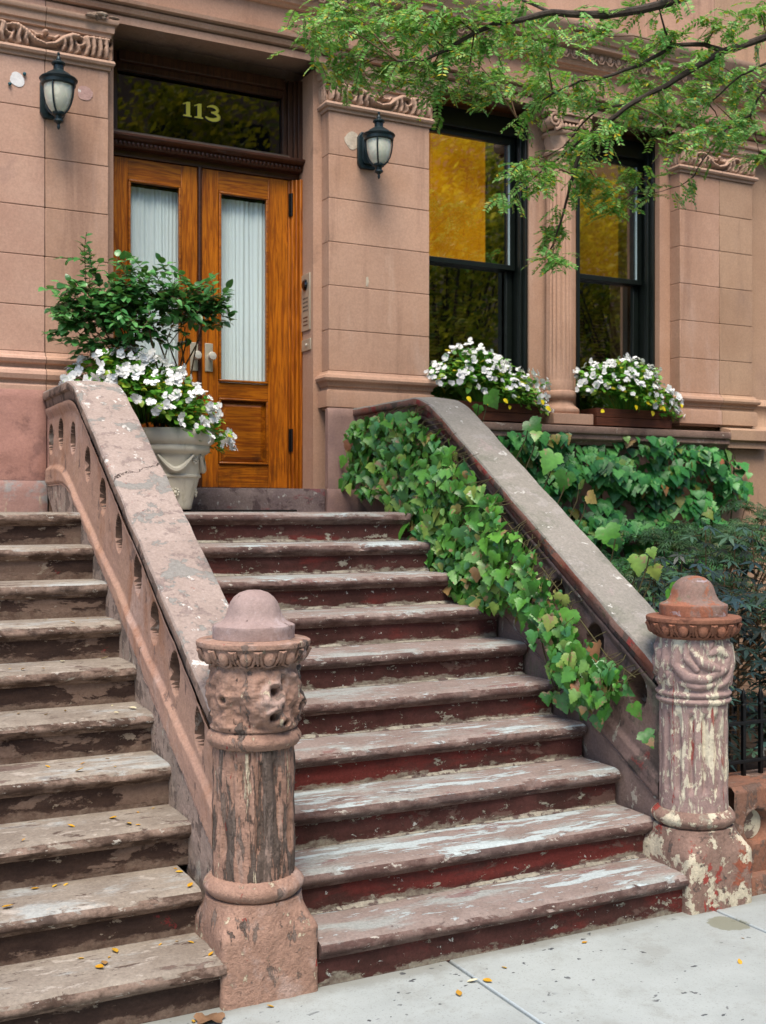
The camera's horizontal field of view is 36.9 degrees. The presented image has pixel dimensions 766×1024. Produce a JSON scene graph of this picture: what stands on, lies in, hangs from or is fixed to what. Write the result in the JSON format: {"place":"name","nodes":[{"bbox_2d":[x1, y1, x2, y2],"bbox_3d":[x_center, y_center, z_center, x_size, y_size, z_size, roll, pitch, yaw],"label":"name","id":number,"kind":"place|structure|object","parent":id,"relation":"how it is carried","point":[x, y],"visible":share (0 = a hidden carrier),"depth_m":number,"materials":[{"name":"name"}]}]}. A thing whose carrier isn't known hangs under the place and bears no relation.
{"place":"outdoors","nodes":[
{"label":"outdoors","id":0,"kind":"place"},
{"bbox_2d":[183,510,296,511],"bbox_3d":[-1.091,-0.008,7.093,1.000,0.012,0.510,0,0,-27],"label":"doormat","id":1,"kind":"object","parent":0,"point":[239,510],"visible":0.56,"depth_m":6.92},
{"bbox_2d":[142,427,214,509],"bbox_3d":[-1.268,-0.249,6.794,0.542,0.468,0.542,0,0,-27],"label":"planter","id":2,"kind":"object","parent":1,"relation":"on","point":[180,453],"visible":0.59,"depth_m":6.62,"materials":[{"name":"stone"}]},
{"bbox_2d":[38,232,237,426],"bbox_3d":[-1.409,-1.008,6.687,1.146,1.185,0.714,0,0,-16],"label":"shrub","id":3,"kind":"object","parent":2,"relation":"in","point":[123,303],"visible":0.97,"depth_m":6.60,"materials":[{"name":"green plant"}]},
{"bbox_2d":[58,341,237,454],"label":"impatiens","id":4,"kind":"object","parent":2,"relation":"in","point":[121,372],"visible":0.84,"depth_m":6.53,"materials":[{"name":"white plant"}]},
{"bbox_2d":[143,894,765,1023],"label":"sidewalk","id":5,"kind":"structure","parent":0,"point":[680,968],"depth_m":4.12,"materials":[{"name":"concrete"}]},
{"bbox_2d":[194,1012,224,1023],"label":"fallen leaf","id":6,"kind":"object","parent":5,"relation":"on","point":[201,1018],"visible":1,"depth_m":3.84,"materials":[{"name":"brown plant"}]},
{"bbox_2d":[267,0,765,276],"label":"street tree","id":7,"kind":"object","parent":5,"relation":"on","point":[411,26],"visible":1,"depth_m":6.63,"materials":[{"name":"green plant"}]},
{"bbox_2d":[643,576,751,914],"bbox_3d":[1.372,1.000,5.078,0.422,1.439,0.419,0,0,-27],"label":"newel post","id":8,"kind":"object","parent":5,"relation":"on","point":[696,839],"visible":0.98,"depth_m":4.95,"materials":[{"name":"stone"}]},
{"bbox_2d":[728,768,765,895],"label":"garden wall","id":9,"kind":"structure","parent":5,"relation":"on","point":[747,798],"depth_m":5.17,"materials":[{"name":"brown stone"}]},
{"bbox_2d":[728,686,765,777],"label":"iron fence","id":10,"kind":"object","parent":9,"relation":"on","point":[760,758],"visible":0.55,"depth_m":5.34,"materials":[{"name":"black metal"}]},
{"bbox_2d":[644,596,660,611],"bbox_3d":[1.422,0.958,6.273,0.776,1.184,1.023,0,0,-27],"label":"shrub","id":11,"kind":"object","parent":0,"point":[649,597],"visible":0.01,"depth_m":5.95,"materials":[{"name":"green plant"}]},
{"bbox_2d":[729,695,765,772],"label":"garden soil","id":12,"kind":"structure","parent":0,"point":[752,765],"depth_m":7.64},
{"bbox_2d":[472,389,675,599],"bbox_3d":[1.012,0.424,6.325,0.172,2.354,1.929,0,0,-27],"label":"ivy","id":13,"kind":"object","parent":12,"relation":"on","point":[608,535],"visible":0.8,"depth_m":6.32,"materials":[{"name":"green plant"}]},
{"bbox_2d":[602,499,765,694],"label":"maple","id":14,"kind":"object","parent":12,"relation":"on","point":[674,540],"visible":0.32,"depth_m":7.88,"materials":[{"name":"green plant"}]},
{"bbox_2d":[631,524,765,771],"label":"dark shrub","id":15,"kind":"object","parent":12,"relation":"on","point":[742,648],"visible":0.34,"depth_m":6.49,"materials":[{"name":"green plant"}]},
{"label":"ground under steps","id":16,"kind":"structure","parent":0,"visible":0},
{"bbox_2d":[0,0,47,511],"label":"brownstone house","id":17,"kind":"structure","parent":16,"relation":"on","point":[23,454],"depth_m":6.89,"materials":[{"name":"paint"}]},
{"bbox_2d":[0,512,226,1023],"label":"stone steps","id":18,"kind":"structure","parent":16,"relation":"on","point":[130,895],"depth_m":4.39,"materials":[{"name":"weathered brownstone"},{"name":"worn red-brown paint"}]},
{"bbox_2d":[43,381,228,899],"bbox_3d":[-1.215,0.493,5.588,0.278,2.455,3.093,0,0,-27],"label":"balustrade","id":19,"kind":"object","parent":16,"relation":"on","point":[167,604],"visible":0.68,"depth_m":5.12,"materials":[{"name":"stone"}]},
{"bbox_2d":[195,590,317,1010],"bbox_3d":[-0.465,1.000,4.149,0.422,1.439,0.427,0,0,-27],"label":"newel post","id":20,"kind":"object","parent":16,"relation":"on","point":[256,927],"visible":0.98,"depth_m":4.02,"materials":[{"name":"brown stone"}]},
{"bbox_2d":[0,0,754,603],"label":"brownstone house","id":21,"kind":"structure","parent":16,"relation":"on","point":[198,140],"depth_m":8.05,"materials":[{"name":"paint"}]},
{"bbox_2d":[39,52,77,129],"bbox_3d":[-1.946,-2.503,6.859,0.224,0.464,0.301,0,0,-27],"label":"wall lantern","id":22,"kind":"object","parent":21,"relation":"attached to","point":[58,83],"depth_m":6.78,"materials":[{"name":"black metal"}]},
{"bbox_2d":[113,156,201,486],"bbox_3d":[-1.513,-1.254,7.666,0.630,2.172,0.149,0,0,-27],"label":"door","id":23,"kind":"structure","parent":21,"relation":"in","point":[146,222],"depth_m":7.73,"materials":[{"name":"brown wood"}]},
{"bbox_2d":[202,168,287,487],"bbox_3d":[-0.952,-1.254,7.957,0.633,2.172,0.152,0,0,-27],"label":"door","id":24,"kind":"structure","parent":21,"relation":"in","point":[245,364],"depth_m":8.01,"materials":[{"name":"brown wood"}]},
{"bbox_2d":[301,272,310,331],"bbox_3d":[-0.548,-1.462,8.015,0.030,0.395,0.150,0,0,-27],"label":"intercom","id":25,"kind":"object","parent":21,"relation":"attached to","point":[306,301],"visible":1,"depth_m":8.00,"materials":[{"name":"metal"}]},
{"bbox_2d":[302,338,310,351],"bbox_3d":[-0.538,-1.165,8.008,0.018,0.080,0.150,0,0,-27],"label":"doorbell","id":26,"kind":"object","parent":21,"relation":"attached to","point":[306,344],"visible":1,"depth_m":8.00,"materials":[{"name":"metal"}]},
{"bbox_2d":[357,111,394,178],"bbox_3d":[-0.046,-2.493,7.838,0.224,0.464,0.301,0,0,-27],"label":"wall lantern","id":27,"kind":"object","parent":21,"relation":"attached to","point":[374,147],"depth_m":7.77,"materials":[{"name":"black metal"}]},
{"bbox_2d":[428,104,527,402],"bbox_3d":[0.619,-1.845,8.720,0.950,2.370,0.365,0,0,-27],"label":"window","id":28,"kind":"structure","parent":21,"relation":"in","point":[456,169],"depth_m":8.83,"materials":[{"name":"glass"}]},
{"bbox_2d":[459,401,540,422],"bbox_3d":[0.776,-0.729,8.430,0.783,0.133,0.205,0,0,-27],"label":"window box","id":29,"kind":"object","parent":21,"relation":"on","point":[515,413],"visible":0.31,"depth_m":8.39,"materials":[{"name":"brown wood"}]},
{"bbox_2d":[424,337,553,415],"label":"impatiens","id":30,"kind":"object","parent":29,"relation":"in","point":[467,374],"visible":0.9,"depth_m":8.30,"materials":[{"name":"white plant"}]},
{"bbox_2d":[576,135,654,413],"bbox_3d":[1.792,-1.845,9.325,0.810,2.370,0.365,0,0,-27],"label":"window","id":31,"kind":"structure","parent":21,"relation":"in","point":[597,241],"depth_m":9.44,"materials":[{"name":"black glass"}]},
{"bbox_2d":[497,431,753,602],"bbox_3d":[1.734,0.447,8.762,3.071,2.106,0.264,0,0,-27],"label":"ivy","id":32,"kind":"object","parent":21,"relation":"attached to","point":[626,481],"visible":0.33,"depth_m":8.90,"materials":[{"name":"green plant"}]},
{"bbox_2d":[581,408,671,428],"bbox_3d":[1.912,-0.729,9.015,0.740,0.133,0.205,0,0,-27],"label":"window box","id":33,"kind":"object","parent":21,"relation":"on","point":[626,418],"visible":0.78,"depth_m":8.91,"materials":[{"name":"brown wood"}]},
{"bbox_2d":[573,353,685,421],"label":"impatiens","id":34,"kind":"object","parent":33,"relation":"in","point":[639,383],"visible":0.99,"depth_m":8.89,"materials":[{"name":"white plant"}]},
{"bbox_2d":[184,512,688,986],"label":"stone steps","id":35,"kind":"structure","parent":16,"relation":"on","point":[454,793],"depth_m":5.13,"materials":[{"name":"brownstone"},{"name":"worn peeling red-brown paint"}]},
{"bbox_2d":[353,397,658,817],"bbox_3d":[0.620,0.500,6.550,0.278,2.440,3.123,0,0,-27],"label":"balustrade","id":36,"kind":"object","parent":16,"relation":"on","point":[616,606],"visible":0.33,"depth_m":5.71,"materials":[{"name":"stone"}]},
{"bbox_2d":[338,404,654,748],"bbox_3d":[0.422,0.186,6.419,0.243,1.713,3.146,0,0,-27],"label":"ivy","id":37,"kind":"object","parent":36,"relation":"attached to","point":[475,550],"visible":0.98,"depth_m":6.21,"materials":[{"name":"green plant"}]},
{"bbox_2d":[709,0,765,697],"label":"brownstone house","id":38,"kind":"structure","parent":16,"relation":"on","point":[742,296],"depth_m":9.58,"materials":[{"name":"brownstone"},{"name":"window glass"},{"name":"black painted wood"}]}
]}

